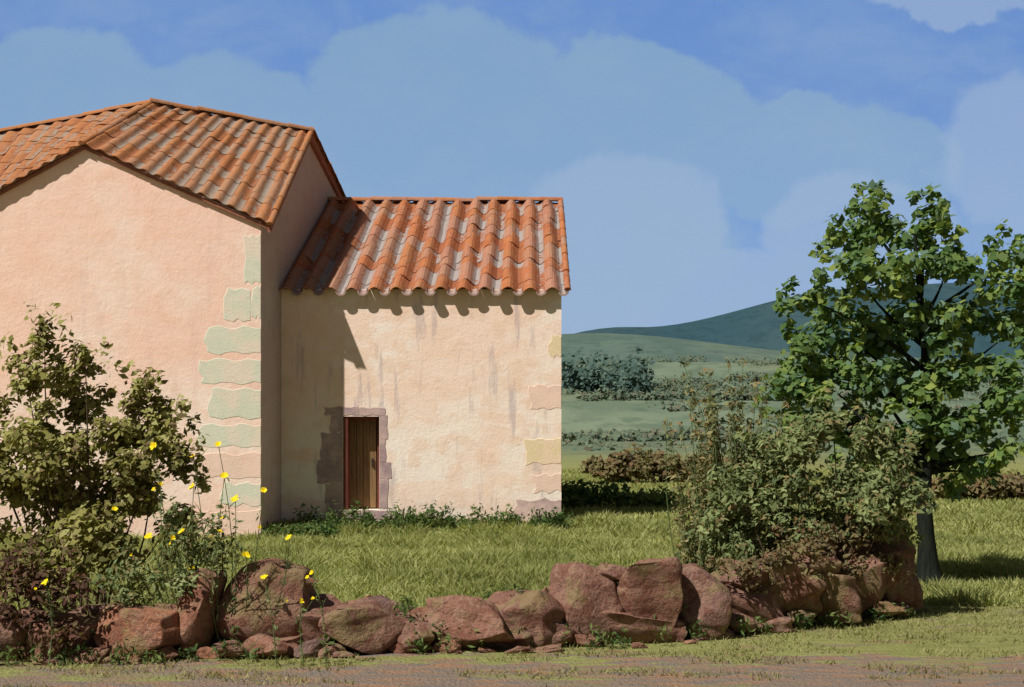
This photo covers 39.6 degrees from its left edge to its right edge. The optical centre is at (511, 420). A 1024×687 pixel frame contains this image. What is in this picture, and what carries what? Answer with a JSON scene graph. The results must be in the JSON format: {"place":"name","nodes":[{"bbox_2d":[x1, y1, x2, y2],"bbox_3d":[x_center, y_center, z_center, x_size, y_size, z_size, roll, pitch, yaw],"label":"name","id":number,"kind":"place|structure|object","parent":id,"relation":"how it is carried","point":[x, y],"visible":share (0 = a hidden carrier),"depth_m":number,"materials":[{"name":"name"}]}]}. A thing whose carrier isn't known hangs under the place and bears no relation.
{"place":"outdoors","nodes":[
{"label":"outdoors","id":0,"kind":"place"},
{"bbox_2d":[0,441,1023,686],"bbox_3d":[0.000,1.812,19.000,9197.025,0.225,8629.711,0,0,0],"label":"ground","id":1,"kind":"structure","parent":0,"point":[434,669],"depth_m":11.04,"materials":[{"name":"soil"}]},
{"bbox_2d":[34,578,55,665],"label":"wildflower","id":2,"kind":"object","parent":1,"relation":"on","point":[50,613],"visible":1,"depth_m":11.03,"materials":[{"name":"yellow plant"}]},
{"bbox_2d":[0,528,106,664],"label":"bramble","id":3,"kind":"object","parent":1,"relation":"on","point":[22,576],"visible":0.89,"depth_m":11.16,"materials":[{"name":"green plant"}]},
{"bbox_2d":[0,301,214,612],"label":"bush","id":4,"kind":"object","parent":1,"relation":"on","point":[84,517],"visible":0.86,"depth_m":12.42,"materials":[{"name":"green plant"}]},
{"bbox_2d":[111,507,145,605],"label":"wildflower","id":5,"kind":"object","parent":1,"relation":"on","point":[115,509],"visible":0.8,"depth_m":11.43,"materials":[{"name":"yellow plant"}]},
{"bbox_2d":[144,533,171,604],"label":"wildflower","id":6,"kind":"object","parent":1,"relation":"on","point":[148,535],"visible":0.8,"depth_m":11.35,"materials":[{"name":"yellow plant"}]},
{"bbox_2d":[87,491,242,606],"bbox_3d":[-2.802,1.250,11.518,1.294,1.371,0.615,0,0,0],"label":"shrub","id":7,"kind":"object","parent":1,"relation":"on","point":[130,577],"visible":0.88,"depth_m":11.50,"materials":[{"name":"green plant"}]},
{"bbox_2d":[154,482,175,604],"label":"wildflower","id":8,"kind":"object","parent":1,"relation":"on","point":[164,554],"visible":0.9,"depth_m":11.31,"materials":[{"name":"plant"}]},
{"bbox_2d":[149,442,182,609],"bbox_3d":[-2.710,1.035,11.339,0.143,1.734,0.426,0,0,30],"label":"wildflower","id":9,"kind":"object","parent":1,"relation":"on","point":[152,445],"visible":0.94,"depth_m":11.24,"materials":[{"name":"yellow plant"}]},
{"bbox_2d":[0,98,346,536],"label":"chapel","id":10,"kind":"structure","parent":1,"relation":"on","point":[169,238],"depth_m":22.80,"materials":[{"name":"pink paint"}]},
{"bbox_2d":[170,535,194,590],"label":"wildflower","id":11,"kind":"object","parent":1,"relation":"on","point":[172,537],"visible":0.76,"depth_m":11.32,"materials":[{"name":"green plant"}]},
{"bbox_2d":[176,528,190,582],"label":"wildflower","id":12,"kind":"object","parent":1,"relation":"on","point":[181,531],"visible":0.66,"depth_m":11.32,"materials":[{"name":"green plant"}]},
{"bbox_2d":[178,483,195,570],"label":"wildflower","id":13,"kind":"object","parent":1,"relation":"on","point":[189,488],"visible":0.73,"depth_m":11.37,"materials":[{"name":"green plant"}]},
{"bbox_2d":[189,454,209,568],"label":"wildflower","id":14,"kind":"object","parent":1,"relation":"on","point":[201,516],"visible":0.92,"depth_m":11.36,"materials":[{"name":"plant"}]},
{"bbox_2d":[203,529,222,641],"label":"wildflower","id":15,"kind":"object","parent":1,"relation":"on","point":[213,564],"visible":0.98,"depth_m":11.37,"materials":[{"name":"plant"}]},
{"bbox_2d":[210,472,228,640],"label":"wildflower","id":16,"kind":"object","parent":1,"relation":"on","point":[224,475],"visible":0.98,"depth_m":11.36,"materials":[{"name":"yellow plant"}]},
{"bbox_2d":[214,441,236,640],"bbox_3d":[-2.269,1.032,11.476,0.192,1.740,0.384,0,0,0],"label":"wildflower","id":17,"kind":"object","parent":1,"relation":"on","point":[217,443],"visible":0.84,"depth_m":11.41,"materials":[{"name":"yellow plant"}]},
{"bbox_2d":[226,495,242,612],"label":"wildflower","id":18,"kind":"object","parent":1,"relation":"on","point":[233,499],"visible":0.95,"depth_m":11.32,"materials":[{"name":"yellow plant"}]},
{"bbox_2d":[242,551,250,611],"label":"wildflower","id":19,"kind":"object","parent":1,"relation":"on","point":[246,554],"visible":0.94,"depth_m":11.33,"materials":[{"name":"yellow plant"}]},
{"bbox_2d":[248,487,266,569],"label":"wildflower","id":20,"kind":"object","parent":1,"relation":"on","point":[263,489],"visible":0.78,"depth_m":11.46,"materials":[{"name":"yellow plant"}]},
{"bbox_2d":[260,575,287,664],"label":"wildflower","id":21,"kind":"object","parent":1,"relation":"on","point":[268,600],"visible":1,"depth_m":11.01,"materials":[{"name":"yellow plant"}]},
{"bbox_2d":[276,534,293,607],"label":"wildflower","id":22,"kind":"object","parent":1,"relation":"on","point":[287,563],"visible":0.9,"depth_m":11.36,"materials":[{"name":"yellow plant"}]},
{"bbox_2d":[295,596,314,663],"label":"wildflower","id":23,"kind":"object","parent":1,"relation":"on","point":[300,630],"visible":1,"depth_m":11.00,"materials":[{"name":"plant"}]},
{"bbox_2d":[305,570,329,665],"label":"wildflower","id":24,"kind":"object","parent":1,"relation":"on","point":[321,607],"visible":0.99,"depth_m":10.98,"materials":[{"name":"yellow plant"}]},
{"bbox_2d":[261,498,573,537],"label":"weeds","id":25,"kind":"object","parent":1,"relation":"on","point":[327,528],"visible":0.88,"depth_m":23.49,"materials":[{"name":"green plant"}]},
{"bbox_2d":[279,196,570,521],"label":"cottage","id":26,"kind":"structure","parent":1,"relation":"on","point":[420,351],"depth_m":23.90,"materials":[{"name":"beige paint"}]},
{"bbox_2d":[343,417,378,509],"bbox_3d":[-2.535,0.715,24.099,0.606,1.566,0.358,0,0,0],"label":"door","id":27,"kind":"structure","parent":26,"relation":"in","point":[359,433],"depth_m":24.23,"materials":[{"name":"beige wood"}]},
{"bbox_2d":[0,580,915,666],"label":"weeds","id":28,"kind":"object","parent":1,"relation":"on","point":[403,605],"visible":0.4,"depth_m":11.69,"materials":[{"name":"green plant"}]},
{"bbox_2d":[0,530,923,664],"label":"stone wall","id":29,"kind":"structure","parent":1,"relation":"on","point":[635,598],"depth_m":11.83,"materials":[{"name":"brown stone"}]},
{"bbox_2d":[1,603,1023,686],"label":"grass","id":30,"kind":"structure","parent":1,"relation":"on","point":[912,670],"depth_m":11.40,"materials":[{"name":"green plant"}]},
{"bbox_2d":[561,478,676,510],"bbox_3d":[1.868,1.502,27.186,2.637,0.821,1.713,0,0,0],"label":"shrub","id":31,"kind":"object","parent":1,"relation":"on","point":[574,495],"visible":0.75,"depth_m":27.28,"materials":[{"name":"green plant"}]},
{"bbox_2d":[578,442,784,483],"bbox_3d":[4.696,1.250,38.650,5.952,1.344,1.927,0,0,-16],"label":"shrub","id":32,"kind":"object","parent":1,"relation":"on","point":[626,465],"visible":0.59,"depth_m":37.90,"materials":[{"name":"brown plant"}]},
{"bbox_2d":[663,357,793,572],"bbox_3d":[2.179,0.635,14.314,1.318,2.535,0.758,0,0,0],"label":"tall weed","id":33,"kind":"object","parent":1,"relation":"on","point":[713,456],"visible":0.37,"depth_m":14.22,"materials":[{"name":"green plant"}]},
{"bbox_2d":[701,505,914,626],"bbox_3d":[2.717,1.337,13.145,2.383,1.237,0.678,0,0,-35],"label":"creeper","id":34,"kind":"object","parent":1,"relation":"on","point":[817,546],"visible":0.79,"depth_m":13.12,"materials":[{"name":"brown plant"}]},
{"bbox_2d":[684,388,938,561],"bbox_3d":[2.833,0.827,13.733,2.376,2.270,1.407,0,0,0],"label":"bush","id":35,"kind":"object","parent":1,"relation":"on","point":[798,446],"visible":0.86,"depth_m":13.55,"materials":[{"name":"green plant"}]},
{"bbox_2d":[751,179,1023,585],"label":"tree","id":36,"kind":"object","parent":1,"relation":"on","point":[923,382],"visible":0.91,"depth_m":15.86,"materials":[{"name":"green plant"}]},
{"bbox_2d":[826,470,1023,500],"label":"hedge","id":37,"kind":"object","parent":1,"relation":"on","point":[1007,486],"visible":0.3,"depth_m":29.95,"materials":[{"name":"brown plant"}]},
{"bbox_2d":[0,509,1023,611],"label":"grass","id":38,"kind":"structure","parent":0,"point":[469,563],"depth_m":19.21,"materials":[{"name":"green plant"}]},
{"bbox_2d":[0,0,1023,333],"label":"sky","id":39,"kind":"structure","parent":0,"point":[696,153],"materials":[{"name":"blue"}]},
{"bbox_2d":[561,362,1023,441],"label":"hill","id":40,"kind":"structure","parent":0,"point":[578,414],"depth_m":149.41,"materials":[{"name":"green plant"}]},
{"bbox_2d":[561,346,657,395],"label":"woodland","id":41,"kind":"object","parent":40,"relation":"on","point":[632,376],"visible":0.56,"depth_m":202.08,"materials":[{"name":"green plant"}]},
{"bbox_2d":[561,354,1023,450],"bbox_3d":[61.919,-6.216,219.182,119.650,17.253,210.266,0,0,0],"label":"scrub","id":42,"kind":"object","parent":40,"relation":"on","point":[615,435],"visible":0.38,"depth_m":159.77,"materials":[{"name":"green plant"}]},
{"bbox_2d":[561,333,1023,368],"bbox_3d":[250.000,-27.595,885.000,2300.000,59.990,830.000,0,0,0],"label":"hill","id":43,"kind":"structure","parent":0,"point":[621,345],"depth_m":793.35,"materials":[{"name":"green plant"}]},
{"bbox_2d":[561,468,1023,520],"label":"grass","id":44,"kind":"structure","parent":0,"point":[978,506],"depth_m":27.60,"materials":[{"name":"green plant"}]},
{"bbox_2d":[574,282,1023,357],"bbox_3d":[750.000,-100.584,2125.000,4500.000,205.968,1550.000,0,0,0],"label":"hill","id":45,"kind":"structure","parent":0,"point":[757,326],"depth_m":1906.55,"materials":[{"name":"green plant"}]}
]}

